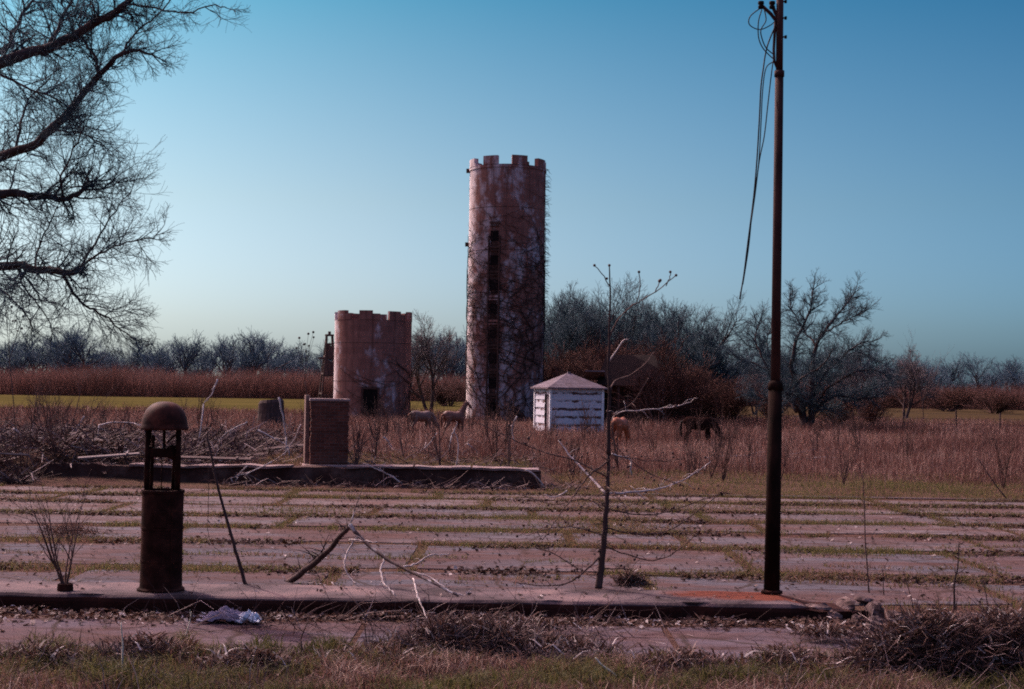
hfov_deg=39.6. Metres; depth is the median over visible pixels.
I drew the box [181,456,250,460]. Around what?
board
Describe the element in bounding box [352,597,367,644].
weed stalk
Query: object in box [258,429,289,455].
dead branch
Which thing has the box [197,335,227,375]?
tree
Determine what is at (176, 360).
tree
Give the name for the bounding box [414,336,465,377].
tree
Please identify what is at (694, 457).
field weed
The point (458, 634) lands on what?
brush clump
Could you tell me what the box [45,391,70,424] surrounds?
field weed
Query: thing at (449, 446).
field weed
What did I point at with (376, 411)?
field weed
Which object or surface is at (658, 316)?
bare tree
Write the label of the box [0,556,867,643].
kerb
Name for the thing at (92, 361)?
tree
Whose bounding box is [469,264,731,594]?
sapling
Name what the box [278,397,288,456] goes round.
dead branch
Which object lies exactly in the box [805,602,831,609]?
concrete chunk
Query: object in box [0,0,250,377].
overhanging tree
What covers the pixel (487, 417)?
field weed
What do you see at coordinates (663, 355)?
bare shrub
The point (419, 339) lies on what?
bare tree
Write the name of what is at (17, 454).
board
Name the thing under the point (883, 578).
weed stalk
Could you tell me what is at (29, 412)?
field weed
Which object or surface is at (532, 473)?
dead branch
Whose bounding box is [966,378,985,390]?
tree
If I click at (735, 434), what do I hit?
field weed
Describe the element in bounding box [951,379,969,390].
tree
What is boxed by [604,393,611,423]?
door
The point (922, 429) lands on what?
field weed
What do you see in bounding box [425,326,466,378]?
tree
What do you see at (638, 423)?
field weed
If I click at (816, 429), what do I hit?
field weed
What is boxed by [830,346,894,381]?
tree
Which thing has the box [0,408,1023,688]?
ground
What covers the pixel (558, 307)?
bare tree
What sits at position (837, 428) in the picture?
field weed
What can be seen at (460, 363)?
tree
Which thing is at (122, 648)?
weed stalk
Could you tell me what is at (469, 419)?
field weed
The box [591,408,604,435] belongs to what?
field weed
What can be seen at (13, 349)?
tree
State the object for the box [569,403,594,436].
field weed
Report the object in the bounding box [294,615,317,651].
weed stalk
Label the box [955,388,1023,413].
bare shrub
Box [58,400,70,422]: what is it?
field weed
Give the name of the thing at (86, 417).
field weed
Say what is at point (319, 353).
tree
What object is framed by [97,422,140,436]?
dead branch
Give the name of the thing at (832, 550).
joint grass
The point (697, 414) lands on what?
bare shrub
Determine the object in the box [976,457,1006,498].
weed stalk
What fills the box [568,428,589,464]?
field weed
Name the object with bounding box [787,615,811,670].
weed stalk
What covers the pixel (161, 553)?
bollard light
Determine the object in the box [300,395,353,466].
brick pillar
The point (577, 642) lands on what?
weed clump
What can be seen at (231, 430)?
dead branch
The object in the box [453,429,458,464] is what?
dead branch
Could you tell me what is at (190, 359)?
tree
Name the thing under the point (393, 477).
dead branch
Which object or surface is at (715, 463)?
field weed
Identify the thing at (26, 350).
tree
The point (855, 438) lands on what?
field weed
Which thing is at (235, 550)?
leaning stem
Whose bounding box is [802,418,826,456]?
field weed
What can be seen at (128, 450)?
debris flakes
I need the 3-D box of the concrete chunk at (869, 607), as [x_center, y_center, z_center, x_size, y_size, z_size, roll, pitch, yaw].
[3.591,2.635,14.078,0.176,0.170,0.225,4,8,-27]
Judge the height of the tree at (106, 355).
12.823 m
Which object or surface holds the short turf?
on the ground at (68, 480)
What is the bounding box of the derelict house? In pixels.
[585,355,666,423]
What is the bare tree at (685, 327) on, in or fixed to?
on the ground at (68, 480)
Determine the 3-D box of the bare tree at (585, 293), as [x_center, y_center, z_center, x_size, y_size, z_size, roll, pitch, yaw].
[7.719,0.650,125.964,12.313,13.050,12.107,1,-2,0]
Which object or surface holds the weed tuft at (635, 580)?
on the kerb
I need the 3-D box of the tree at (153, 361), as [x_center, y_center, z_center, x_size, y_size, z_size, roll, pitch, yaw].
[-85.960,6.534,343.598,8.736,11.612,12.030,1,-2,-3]
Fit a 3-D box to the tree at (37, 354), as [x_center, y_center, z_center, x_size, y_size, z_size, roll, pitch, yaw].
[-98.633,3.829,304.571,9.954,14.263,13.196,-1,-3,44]
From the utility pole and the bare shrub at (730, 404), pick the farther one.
the bare shrub at (730, 404)
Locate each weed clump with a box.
[0,636,106,668]
[76,627,213,662]
[179,640,318,673]
[268,636,446,666]
[477,611,610,636]
[489,630,653,657]
[604,641,759,672]
[703,638,858,671]
[780,618,866,641]
[797,587,1023,682]
[901,590,1023,677]
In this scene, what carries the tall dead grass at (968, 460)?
on the ground at (68, 480)
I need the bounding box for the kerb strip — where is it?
[629,493,1019,499]
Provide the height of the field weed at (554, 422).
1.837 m
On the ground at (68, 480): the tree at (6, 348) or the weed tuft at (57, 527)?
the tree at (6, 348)
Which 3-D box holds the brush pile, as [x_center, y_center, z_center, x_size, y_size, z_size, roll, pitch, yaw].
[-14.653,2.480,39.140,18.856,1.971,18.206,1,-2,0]
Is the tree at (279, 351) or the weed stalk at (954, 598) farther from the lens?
the tree at (279, 351)
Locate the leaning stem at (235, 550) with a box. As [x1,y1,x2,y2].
[206,435,278,583]
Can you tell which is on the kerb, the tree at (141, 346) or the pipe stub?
the pipe stub
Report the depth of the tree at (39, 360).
345.48 m
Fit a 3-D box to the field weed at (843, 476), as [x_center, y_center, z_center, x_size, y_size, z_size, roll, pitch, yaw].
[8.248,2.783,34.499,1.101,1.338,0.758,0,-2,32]
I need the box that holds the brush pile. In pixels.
[0,407,303,484]
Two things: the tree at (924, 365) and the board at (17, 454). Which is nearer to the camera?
the board at (17, 454)
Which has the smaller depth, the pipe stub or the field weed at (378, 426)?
the pipe stub
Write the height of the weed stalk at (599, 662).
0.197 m
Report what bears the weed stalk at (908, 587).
on the ground at (68, 480)
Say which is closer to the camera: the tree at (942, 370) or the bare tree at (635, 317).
the bare tree at (635, 317)
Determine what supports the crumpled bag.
on the road at (717, 643)
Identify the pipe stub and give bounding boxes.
[57,582,72,590]
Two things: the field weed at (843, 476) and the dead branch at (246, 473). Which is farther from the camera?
the field weed at (843, 476)
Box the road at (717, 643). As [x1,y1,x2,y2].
[0,618,878,662]
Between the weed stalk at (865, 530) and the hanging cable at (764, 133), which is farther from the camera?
the weed stalk at (865, 530)
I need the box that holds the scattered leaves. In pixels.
[0,486,1023,607]
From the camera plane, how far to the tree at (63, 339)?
314.63 m
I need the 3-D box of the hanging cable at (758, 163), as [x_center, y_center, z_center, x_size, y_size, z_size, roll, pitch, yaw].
[2.545,-1.781,14.671,0.305,2.326,0.112,1,-2,0]
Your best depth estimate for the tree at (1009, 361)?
354.25 m
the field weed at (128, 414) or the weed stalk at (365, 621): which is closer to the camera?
the weed stalk at (365, 621)
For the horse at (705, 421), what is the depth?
58.76 m
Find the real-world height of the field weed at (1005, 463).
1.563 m
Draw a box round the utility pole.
[758,0,786,594]
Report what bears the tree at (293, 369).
on the ground at (68, 480)
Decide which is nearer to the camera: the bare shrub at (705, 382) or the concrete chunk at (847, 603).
the concrete chunk at (847, 603)
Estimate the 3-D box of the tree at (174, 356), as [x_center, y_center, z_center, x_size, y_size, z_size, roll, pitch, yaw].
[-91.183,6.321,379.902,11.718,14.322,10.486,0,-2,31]
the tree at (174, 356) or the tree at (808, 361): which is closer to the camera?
the tree at (808, 361)
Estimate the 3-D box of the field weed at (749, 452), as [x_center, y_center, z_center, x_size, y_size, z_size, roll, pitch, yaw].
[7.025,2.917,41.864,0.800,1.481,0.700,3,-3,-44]
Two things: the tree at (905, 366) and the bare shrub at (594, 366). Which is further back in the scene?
the tree at (905, 366)
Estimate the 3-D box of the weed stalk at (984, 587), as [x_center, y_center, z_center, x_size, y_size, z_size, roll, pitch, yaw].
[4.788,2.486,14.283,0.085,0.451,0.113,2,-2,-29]
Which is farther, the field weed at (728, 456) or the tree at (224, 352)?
the tree at (224, 352)
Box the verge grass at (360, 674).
[0,623,1023,688]
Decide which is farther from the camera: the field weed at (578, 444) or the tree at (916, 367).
the tree at (916, 367)
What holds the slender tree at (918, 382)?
on the ground at (68, 480)
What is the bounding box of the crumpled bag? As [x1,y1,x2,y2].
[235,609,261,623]
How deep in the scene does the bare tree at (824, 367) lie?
87.81 m
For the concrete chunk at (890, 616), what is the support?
on the ground at (68, 480)
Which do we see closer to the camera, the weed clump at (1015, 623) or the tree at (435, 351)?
the weed clump at (1015, 623)
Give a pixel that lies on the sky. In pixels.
(317, 156)
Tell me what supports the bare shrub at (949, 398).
on the ground at (68, 480)
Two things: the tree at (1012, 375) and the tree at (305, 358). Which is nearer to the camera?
the tree at (1012, 375)
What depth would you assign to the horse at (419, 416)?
67.84 m
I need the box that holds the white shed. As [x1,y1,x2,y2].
[530,372,607,431]
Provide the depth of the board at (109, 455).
31.18 m
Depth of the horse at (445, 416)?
66.81 m
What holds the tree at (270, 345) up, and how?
on the ground at (68, 480)
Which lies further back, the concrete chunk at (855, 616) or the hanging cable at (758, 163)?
the hanging cable at (758, 163)
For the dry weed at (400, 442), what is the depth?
37.11 m
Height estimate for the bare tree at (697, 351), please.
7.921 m
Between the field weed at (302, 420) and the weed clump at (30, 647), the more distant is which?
the field weed at (302, 420)
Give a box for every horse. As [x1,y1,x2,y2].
[407,411,440,430]
[440,400,471,432]
[610,417,630,444]
[679,417,724,443]
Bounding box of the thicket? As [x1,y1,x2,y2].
[0,359,1023,409]
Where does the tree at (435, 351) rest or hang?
on the ground at (68, 480)
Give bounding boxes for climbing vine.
[333,354,411,416]
[465,169,551,419]
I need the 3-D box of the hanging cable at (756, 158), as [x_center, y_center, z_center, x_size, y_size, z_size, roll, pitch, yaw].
[2.533,-1.887,14.674,0.360,2.854,0.114,1,-2,0]
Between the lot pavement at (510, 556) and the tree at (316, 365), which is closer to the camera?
the lot pavement at (510, 556)
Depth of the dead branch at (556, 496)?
28.91 m
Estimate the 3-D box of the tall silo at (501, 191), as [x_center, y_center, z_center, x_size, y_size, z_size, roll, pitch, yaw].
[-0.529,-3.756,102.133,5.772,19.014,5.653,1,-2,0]
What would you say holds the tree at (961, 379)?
on the ground at (68, 480)
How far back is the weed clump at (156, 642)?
11.26 m
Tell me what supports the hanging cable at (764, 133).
hanging from the utility pole
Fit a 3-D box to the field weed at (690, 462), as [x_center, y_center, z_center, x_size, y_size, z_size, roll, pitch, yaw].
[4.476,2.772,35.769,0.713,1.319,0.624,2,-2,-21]
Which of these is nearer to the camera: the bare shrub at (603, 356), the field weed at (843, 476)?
the field weed at (843, 476)
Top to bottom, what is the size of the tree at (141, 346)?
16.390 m
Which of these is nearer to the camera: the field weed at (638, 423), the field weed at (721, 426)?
the field weed at (721, 426)
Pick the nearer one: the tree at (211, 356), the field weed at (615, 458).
the field weed at (615, 458)
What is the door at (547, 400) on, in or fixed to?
in the white shed
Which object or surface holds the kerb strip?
on the ground at (68, 480)
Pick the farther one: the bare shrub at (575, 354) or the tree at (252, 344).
the tree at (252, 344)
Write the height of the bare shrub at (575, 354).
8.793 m
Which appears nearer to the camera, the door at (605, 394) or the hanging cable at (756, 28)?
the hanging cable at (756, 28)
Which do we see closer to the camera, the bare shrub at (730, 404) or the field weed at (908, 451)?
the field weed at (908, 451)
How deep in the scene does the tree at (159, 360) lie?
330.58 m
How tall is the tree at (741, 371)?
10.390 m
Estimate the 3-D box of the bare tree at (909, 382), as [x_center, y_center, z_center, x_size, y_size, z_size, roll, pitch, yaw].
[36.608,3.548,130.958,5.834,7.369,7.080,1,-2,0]
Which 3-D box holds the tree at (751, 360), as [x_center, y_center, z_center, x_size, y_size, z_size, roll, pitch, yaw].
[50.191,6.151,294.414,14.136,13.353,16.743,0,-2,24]
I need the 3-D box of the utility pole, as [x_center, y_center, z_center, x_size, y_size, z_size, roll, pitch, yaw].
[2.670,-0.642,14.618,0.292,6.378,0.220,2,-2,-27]
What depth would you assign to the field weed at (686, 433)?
54.19 m
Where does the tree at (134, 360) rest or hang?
on the ground at (68, 480)
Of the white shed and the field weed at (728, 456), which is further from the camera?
the white shed
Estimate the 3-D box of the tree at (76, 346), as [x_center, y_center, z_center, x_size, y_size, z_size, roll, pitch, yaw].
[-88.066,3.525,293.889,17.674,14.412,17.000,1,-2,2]
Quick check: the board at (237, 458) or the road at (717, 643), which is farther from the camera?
the board at (237, 458)
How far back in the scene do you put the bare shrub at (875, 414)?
95.65 m
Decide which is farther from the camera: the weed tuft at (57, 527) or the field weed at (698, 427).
the field weed at (698, 427)
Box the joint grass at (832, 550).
[0,482,1023,610]
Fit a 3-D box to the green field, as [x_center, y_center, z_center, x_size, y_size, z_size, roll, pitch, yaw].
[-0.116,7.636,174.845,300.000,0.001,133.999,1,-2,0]
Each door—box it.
[546,395,548,430]
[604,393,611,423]
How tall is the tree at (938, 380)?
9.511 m
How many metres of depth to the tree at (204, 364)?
356.67 m
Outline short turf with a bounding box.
[252,450,1023,498]
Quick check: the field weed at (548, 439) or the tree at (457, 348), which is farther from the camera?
the tree at (457, 348)
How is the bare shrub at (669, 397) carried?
on the ground at (68, 480)
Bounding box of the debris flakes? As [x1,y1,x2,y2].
[2,426,303,483]
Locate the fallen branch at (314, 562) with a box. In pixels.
[282,486,471,617]
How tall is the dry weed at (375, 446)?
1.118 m
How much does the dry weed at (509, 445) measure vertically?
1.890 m
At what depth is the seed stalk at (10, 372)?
32.00 m
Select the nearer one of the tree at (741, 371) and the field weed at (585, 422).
the field weed at (585, 422)
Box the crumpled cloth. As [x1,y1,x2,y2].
[196,606,242,622]
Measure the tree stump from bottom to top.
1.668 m
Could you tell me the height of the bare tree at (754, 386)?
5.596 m
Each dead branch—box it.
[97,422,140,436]
[197,379,217,443]
[215,422,247,445]
[230,461,271,481]
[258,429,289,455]
[272,424,300,461]
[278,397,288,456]
[363,463,402,483]
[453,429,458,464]
[525,469,543,486]
[544,490,566,497]
[612,453,632,475]
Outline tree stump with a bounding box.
[257,398,287,427]
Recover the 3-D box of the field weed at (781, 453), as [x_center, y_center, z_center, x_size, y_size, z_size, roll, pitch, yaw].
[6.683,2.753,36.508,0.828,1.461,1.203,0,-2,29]
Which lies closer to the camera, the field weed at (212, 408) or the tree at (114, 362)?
the field weed at (212, 408)
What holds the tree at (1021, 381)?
on the ground at (68, 480)
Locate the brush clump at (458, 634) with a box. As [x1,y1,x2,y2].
[294,600,599,658]
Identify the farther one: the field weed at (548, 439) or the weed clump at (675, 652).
the field weed at (548, 439)
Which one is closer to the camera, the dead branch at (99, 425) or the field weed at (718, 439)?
the dead branch at (99, 425)
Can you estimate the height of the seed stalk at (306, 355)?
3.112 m
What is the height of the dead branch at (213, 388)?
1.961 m
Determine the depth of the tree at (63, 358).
302.54 m
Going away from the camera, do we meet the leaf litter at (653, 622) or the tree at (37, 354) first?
the leaf litter at (653, 622)
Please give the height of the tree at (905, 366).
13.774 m
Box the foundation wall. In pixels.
[41,462,540,487]
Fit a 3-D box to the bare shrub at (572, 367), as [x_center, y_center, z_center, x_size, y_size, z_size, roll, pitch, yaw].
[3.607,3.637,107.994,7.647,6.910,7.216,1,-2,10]
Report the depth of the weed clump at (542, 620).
12.77 m
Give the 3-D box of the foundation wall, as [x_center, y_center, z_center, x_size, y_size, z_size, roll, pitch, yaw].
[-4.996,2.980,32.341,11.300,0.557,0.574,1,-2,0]
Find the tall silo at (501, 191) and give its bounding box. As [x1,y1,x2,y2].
[465,155,546,420]
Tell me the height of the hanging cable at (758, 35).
0.514 m
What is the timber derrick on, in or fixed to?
on the ground at (68, 480)
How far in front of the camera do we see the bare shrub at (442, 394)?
169.10 m
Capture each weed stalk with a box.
[121,622,123,680]
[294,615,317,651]
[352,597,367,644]
[595,657,623,681]
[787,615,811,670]
[857,463,869,592]
[876,560,887,594]
[903,571,914,607]
[951,541,965,609]
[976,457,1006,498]
[982,570,993,605]
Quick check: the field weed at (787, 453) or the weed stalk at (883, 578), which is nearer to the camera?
the weed stalk at (883, 578)
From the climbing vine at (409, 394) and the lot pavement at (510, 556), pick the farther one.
the climbing vine at (409, 394)
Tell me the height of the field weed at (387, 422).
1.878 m
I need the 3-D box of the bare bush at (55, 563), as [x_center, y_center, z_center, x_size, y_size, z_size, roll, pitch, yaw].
[-4.593,1.791,14.191,0.955,1.257,0.864,1,-2,0]
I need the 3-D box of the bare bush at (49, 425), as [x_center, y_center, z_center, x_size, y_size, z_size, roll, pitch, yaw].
[-10.512,1.418,33.061,2.120,2.452,2.362,-1,-2,42]
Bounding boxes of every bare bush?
[0,389,63,475]
[3,463,105,583]
[24,357,122,455]
[325,398,380,464]
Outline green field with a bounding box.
[0,394,1023,423]
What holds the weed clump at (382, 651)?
on the ground at (68, 480)
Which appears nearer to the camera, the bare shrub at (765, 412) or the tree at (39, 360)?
the bare shrub at (765, 412)
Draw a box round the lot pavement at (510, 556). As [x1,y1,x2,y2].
[0,486,1023,619]
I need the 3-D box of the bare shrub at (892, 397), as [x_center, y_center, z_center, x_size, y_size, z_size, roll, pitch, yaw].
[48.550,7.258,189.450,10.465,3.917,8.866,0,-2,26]
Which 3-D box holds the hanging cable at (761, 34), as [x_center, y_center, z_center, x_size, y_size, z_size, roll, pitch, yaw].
[2.625,-3.242,14.733,0.175,0.474,0.072,2,-2,-31]
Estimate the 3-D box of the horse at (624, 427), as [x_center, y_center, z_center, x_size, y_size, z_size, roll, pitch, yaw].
[4.331,3.484,56.483,0.555,1.192,1.890,0,-2,28]
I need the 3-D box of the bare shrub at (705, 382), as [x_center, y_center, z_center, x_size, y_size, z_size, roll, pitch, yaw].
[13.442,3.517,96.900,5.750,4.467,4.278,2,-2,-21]
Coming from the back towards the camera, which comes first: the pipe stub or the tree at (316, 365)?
the tree at (316, 365)
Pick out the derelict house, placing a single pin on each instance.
(620, 362)
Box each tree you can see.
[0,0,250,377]
[0,337,36,370]
[0,338,27,369]
[0,338,35,373]
[0,345,39,374]
[10,330,50,372]
[16,343,55,373]
[25,335,80,370]
[35,324,91,364]
[42,341,104,371]
[43,320,101,372]
[48,326,125,370]
[73,345,109,373]
[89,345,120,372]
[97,353,125,372]
[115,331,160,372]
[119,350,145,371]
[128,347,172,373]
[130,342,173,370]
[138,350,172,374]
[141,336,191,373]
[155,347,178,377]
[160,343,186,372]
[164,329,216,375]
[179,351,219,377]
[179,358,215,375]
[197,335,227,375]
[197,336,261,374]
[203,328,263,380]
[225,325,282,373]
[231,332,304,375]
[231,346,272,377]
[250,334,299,373]
[269,349,295,376]
[279,345,314,375]
[281,340,319,373]
[283,363,306,377]
[290,357,319,379]
[302,342,331,375]
[306,349,331,377]
[411,310,463,410]
[411,331,459,377]
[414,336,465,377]
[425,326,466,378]
[445,339,466,379]
[543,272,644,376]
[543,289,604,367]
[544,278,640,366]
[579,272,666,352]
[625,290,767,413]
[626,299,722,354]
[630,294,715,353]
[659,322,752,417]
[714,266,905,428]
[725,356,759,381]
[727,348,766,376]
[734,362,767,414]
[783,358,808,383]
[790,345,837,379]
[829,351,892,417]
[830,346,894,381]
[839,342,892,380]
[879,344,944,417]
[891,353,923,387]
[892,355,953,386]
[898,327,951,417]
[915,357,936,389]
[922,363,961,388]
[923,367,952,389]
[930,351,966,389]
[951,370,973,388]
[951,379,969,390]
[956,352,1017,390]
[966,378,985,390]
[972,372,999,390]
[983,356,1023,390]
[988,355,1023,390]
[1002,363,1023,391]
[1015,371,1023,389]
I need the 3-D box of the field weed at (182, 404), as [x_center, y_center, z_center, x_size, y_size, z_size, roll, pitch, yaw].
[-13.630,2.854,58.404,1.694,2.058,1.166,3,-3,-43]
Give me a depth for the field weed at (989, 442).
53.99 m
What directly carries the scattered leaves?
on the lot pavement at (510, 556)
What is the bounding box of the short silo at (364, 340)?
[333,310,411,419]
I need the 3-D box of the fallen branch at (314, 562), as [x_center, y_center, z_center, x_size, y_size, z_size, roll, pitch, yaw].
[-1.264,2.091,14.927,1.223,1.204,3.302,2,-2,-36]
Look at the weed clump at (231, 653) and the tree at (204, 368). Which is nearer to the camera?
the weed clump at (231, 653)
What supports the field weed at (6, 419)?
on the ground at (68, 480)
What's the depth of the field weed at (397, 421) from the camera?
54.63 m
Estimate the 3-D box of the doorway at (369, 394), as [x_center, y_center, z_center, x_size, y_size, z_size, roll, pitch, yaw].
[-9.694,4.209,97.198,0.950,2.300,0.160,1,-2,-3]
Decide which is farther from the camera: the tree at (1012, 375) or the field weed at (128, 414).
the tree at (1012, 375)
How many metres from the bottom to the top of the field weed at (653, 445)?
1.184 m
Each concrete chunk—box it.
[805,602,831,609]
[826,610,842,622]
[836,596,855,610]
[850,614,861,625]
[854,595,873,603]
[864,602,884,618]
[865,616,883,629]
[885,610,902,618]
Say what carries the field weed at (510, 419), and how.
on the ground at (68, 480)
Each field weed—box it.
[1,400,25,427]
[13,398,37,424]
[32,378,53,422]
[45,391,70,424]
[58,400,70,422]
[75,397,95,426]
[90,396,118,423]
[96,404,112,428]
[112,399,133,425]
[169,392,193,423]
[195,383,219,424]
[205,395,227,426]
[300,402,303,426]
[351,391,384,444]
[372,397,385,429]
[375,399,396,438]
[385,406,410,434]
[388,399,419,439]
[445,430,459,459]
[462,396,481,432]
[473,401,499,438]
[477,397,510,462]
[502,393,521,448]
[542,426,555,452]
[548,401,563,435]
[563,435,582,478]
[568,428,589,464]
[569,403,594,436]
[574,396,596,442]
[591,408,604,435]
[592,407,624,472]
[628,411,641,431]
[639,430,656,455]
[674,419,688,443]
[675,434,700,479]
[679,433,704,475]
[683,416,696,447]
[689,403,706,442]
[701,405,743,456]
[706,422,725,460]
[706,437,732,476]
[713,421,747,480]
[730,413,741,442]
[739,421,762,466]
[756,423,790,477]
[783,439,792,466]
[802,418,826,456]
[805,409,827,436]
[830,408,844,441]
[830,434,866,485]
[836,407,862,454]
[842,406,870,438]
[895,416,921,460]
[918,413,930,438]
[976,430,1021,488]
[980,430,996,449]
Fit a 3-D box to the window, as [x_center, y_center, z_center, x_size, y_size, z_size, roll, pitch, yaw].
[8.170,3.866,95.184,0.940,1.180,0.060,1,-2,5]
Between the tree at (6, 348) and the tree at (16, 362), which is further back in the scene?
the tree at (6, 348)
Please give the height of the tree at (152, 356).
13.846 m
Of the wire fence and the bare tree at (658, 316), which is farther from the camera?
the bare tree at (658, 316)
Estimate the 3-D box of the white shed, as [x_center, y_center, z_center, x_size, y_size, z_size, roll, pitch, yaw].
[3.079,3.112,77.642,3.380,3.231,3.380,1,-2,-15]
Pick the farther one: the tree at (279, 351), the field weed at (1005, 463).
the tree at (279, 351)
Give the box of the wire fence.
[756,409,1020,427]
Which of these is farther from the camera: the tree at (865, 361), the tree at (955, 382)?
the tree at (955, 382)
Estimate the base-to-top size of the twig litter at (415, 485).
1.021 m
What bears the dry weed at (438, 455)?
on the ground at (68, 480)
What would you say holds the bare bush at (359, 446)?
on the ground at (68, 480)
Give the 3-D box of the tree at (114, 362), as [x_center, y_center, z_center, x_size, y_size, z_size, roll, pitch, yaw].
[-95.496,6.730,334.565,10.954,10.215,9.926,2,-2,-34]
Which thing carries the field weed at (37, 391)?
on the ground at (68, 480)
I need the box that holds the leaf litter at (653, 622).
[0,603,963,641]
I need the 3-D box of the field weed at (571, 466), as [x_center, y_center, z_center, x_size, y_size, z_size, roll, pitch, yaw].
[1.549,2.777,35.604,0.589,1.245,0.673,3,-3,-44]
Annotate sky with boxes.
[0,0,1023,393]
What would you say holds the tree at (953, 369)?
on the ground at (68, 480)
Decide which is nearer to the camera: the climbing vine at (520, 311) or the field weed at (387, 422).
the field weed at (387, 422)
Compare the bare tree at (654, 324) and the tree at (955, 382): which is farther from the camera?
the tree at (955, 382)
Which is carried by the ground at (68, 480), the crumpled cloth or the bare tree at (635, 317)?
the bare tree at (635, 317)
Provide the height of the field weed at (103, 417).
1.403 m
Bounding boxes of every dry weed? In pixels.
[362,420,386,457]
[391,408,418,457]
[419,386,451,465]
[501,397,524,466]
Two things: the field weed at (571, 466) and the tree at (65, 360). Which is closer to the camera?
the field weed at (571, 466)
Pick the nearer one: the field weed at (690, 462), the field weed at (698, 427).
the field weed at (690, 462)
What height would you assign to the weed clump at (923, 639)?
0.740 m
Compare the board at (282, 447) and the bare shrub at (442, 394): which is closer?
the board at (282, 447)
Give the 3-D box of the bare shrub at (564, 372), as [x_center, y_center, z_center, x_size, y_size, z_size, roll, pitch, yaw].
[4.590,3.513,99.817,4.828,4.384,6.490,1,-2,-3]
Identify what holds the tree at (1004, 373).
on the ground at (68, 480)
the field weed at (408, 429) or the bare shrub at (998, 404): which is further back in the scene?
the bare shrub at (998, 404)
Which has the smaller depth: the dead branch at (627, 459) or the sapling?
the sapling
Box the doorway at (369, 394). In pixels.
[363,389,376,419]
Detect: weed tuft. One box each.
[25,518,123,537]
[605,567,654,588]
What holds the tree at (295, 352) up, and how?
on the ground at (68, 480)
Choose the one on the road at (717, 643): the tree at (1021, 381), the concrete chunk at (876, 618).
the concrete chunk at (876, 618)
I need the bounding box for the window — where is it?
[627,393,640,409]
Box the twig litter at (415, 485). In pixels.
[196,437,596,491]
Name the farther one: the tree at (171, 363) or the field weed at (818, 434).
the tree at (171, 363)
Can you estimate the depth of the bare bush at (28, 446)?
31.98 m
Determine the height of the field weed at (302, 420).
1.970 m
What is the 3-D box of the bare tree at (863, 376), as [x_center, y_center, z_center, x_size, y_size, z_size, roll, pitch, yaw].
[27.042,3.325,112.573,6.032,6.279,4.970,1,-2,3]
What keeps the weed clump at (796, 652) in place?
on the ground at (68, 480)
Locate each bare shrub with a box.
[414,379,465,406]
[543,344,601,381]
[543,349,589,375]
[545,331,656,374]
[550,365,602,385]
[576,329,687,410]
[581,351,600,382]
[596,329,720,385]
[604,352,719,424]
[650,352,724,420]
[675,376,716,419]
[685,365,739,420]
[692,372,763,424]
[753,397,797,424]
[815,399,867,425]
[836,389,916,410]
[855,388,906,426]
[907,382,995,411]
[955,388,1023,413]
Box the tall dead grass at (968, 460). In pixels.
[0,402,1023,486]
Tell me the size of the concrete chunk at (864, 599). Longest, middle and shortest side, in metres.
0.230 x 0.171 x 0.080 m
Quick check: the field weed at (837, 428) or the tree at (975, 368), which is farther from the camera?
the tree at (975, 368)
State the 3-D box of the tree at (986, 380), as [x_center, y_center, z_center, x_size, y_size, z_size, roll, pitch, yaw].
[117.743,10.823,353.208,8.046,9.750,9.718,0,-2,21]
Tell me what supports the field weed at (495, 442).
on the ground at (68, 480)
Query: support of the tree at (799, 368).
on the ground at (68, 480)
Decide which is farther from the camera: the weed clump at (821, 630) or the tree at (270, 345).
the tree at (270, 345)
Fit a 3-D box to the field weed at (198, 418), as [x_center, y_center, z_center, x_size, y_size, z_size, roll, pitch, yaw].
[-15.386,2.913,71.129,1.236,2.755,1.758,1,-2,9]
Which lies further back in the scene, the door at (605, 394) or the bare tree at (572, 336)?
the bare tree at (572, 336)
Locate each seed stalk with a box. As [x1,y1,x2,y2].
[5,305,23,468]
[296,331,314,393]
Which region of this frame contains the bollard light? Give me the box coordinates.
[137,401,188,592]
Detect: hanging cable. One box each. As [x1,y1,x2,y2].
[739,24,775,298]
[743,62,771,283]
[748,9,776,29]
[751,59,773,222]
[757,9,772,58]
[760,11,772,53]
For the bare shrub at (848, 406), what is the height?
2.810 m
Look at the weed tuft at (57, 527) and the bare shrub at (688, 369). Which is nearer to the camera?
the weed tuft at (57, 527)
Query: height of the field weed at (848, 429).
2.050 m
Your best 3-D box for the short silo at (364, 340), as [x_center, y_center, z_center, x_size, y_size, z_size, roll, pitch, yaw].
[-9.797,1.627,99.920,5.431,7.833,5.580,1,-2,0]
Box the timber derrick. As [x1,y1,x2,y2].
[318,331,333,397]
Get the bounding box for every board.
[0,453,29,455]
[78,452,139,458]
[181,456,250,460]
[257,444,303,450]
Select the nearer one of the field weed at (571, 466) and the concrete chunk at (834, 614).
the concrete chunk at (834, 614)
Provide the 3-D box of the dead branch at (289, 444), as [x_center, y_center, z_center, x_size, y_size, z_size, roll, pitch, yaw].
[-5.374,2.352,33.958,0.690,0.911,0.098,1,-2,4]
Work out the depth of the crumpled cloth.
13.17 m
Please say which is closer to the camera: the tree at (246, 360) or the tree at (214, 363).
the tree at (246, 360)
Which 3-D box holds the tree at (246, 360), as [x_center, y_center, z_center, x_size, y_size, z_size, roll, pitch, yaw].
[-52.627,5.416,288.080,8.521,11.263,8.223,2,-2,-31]
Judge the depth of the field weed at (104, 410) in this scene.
71.55 m
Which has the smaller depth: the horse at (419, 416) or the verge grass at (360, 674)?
the verge grass at (360, 674)
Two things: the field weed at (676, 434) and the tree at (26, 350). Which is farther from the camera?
the tree at (26, 350)

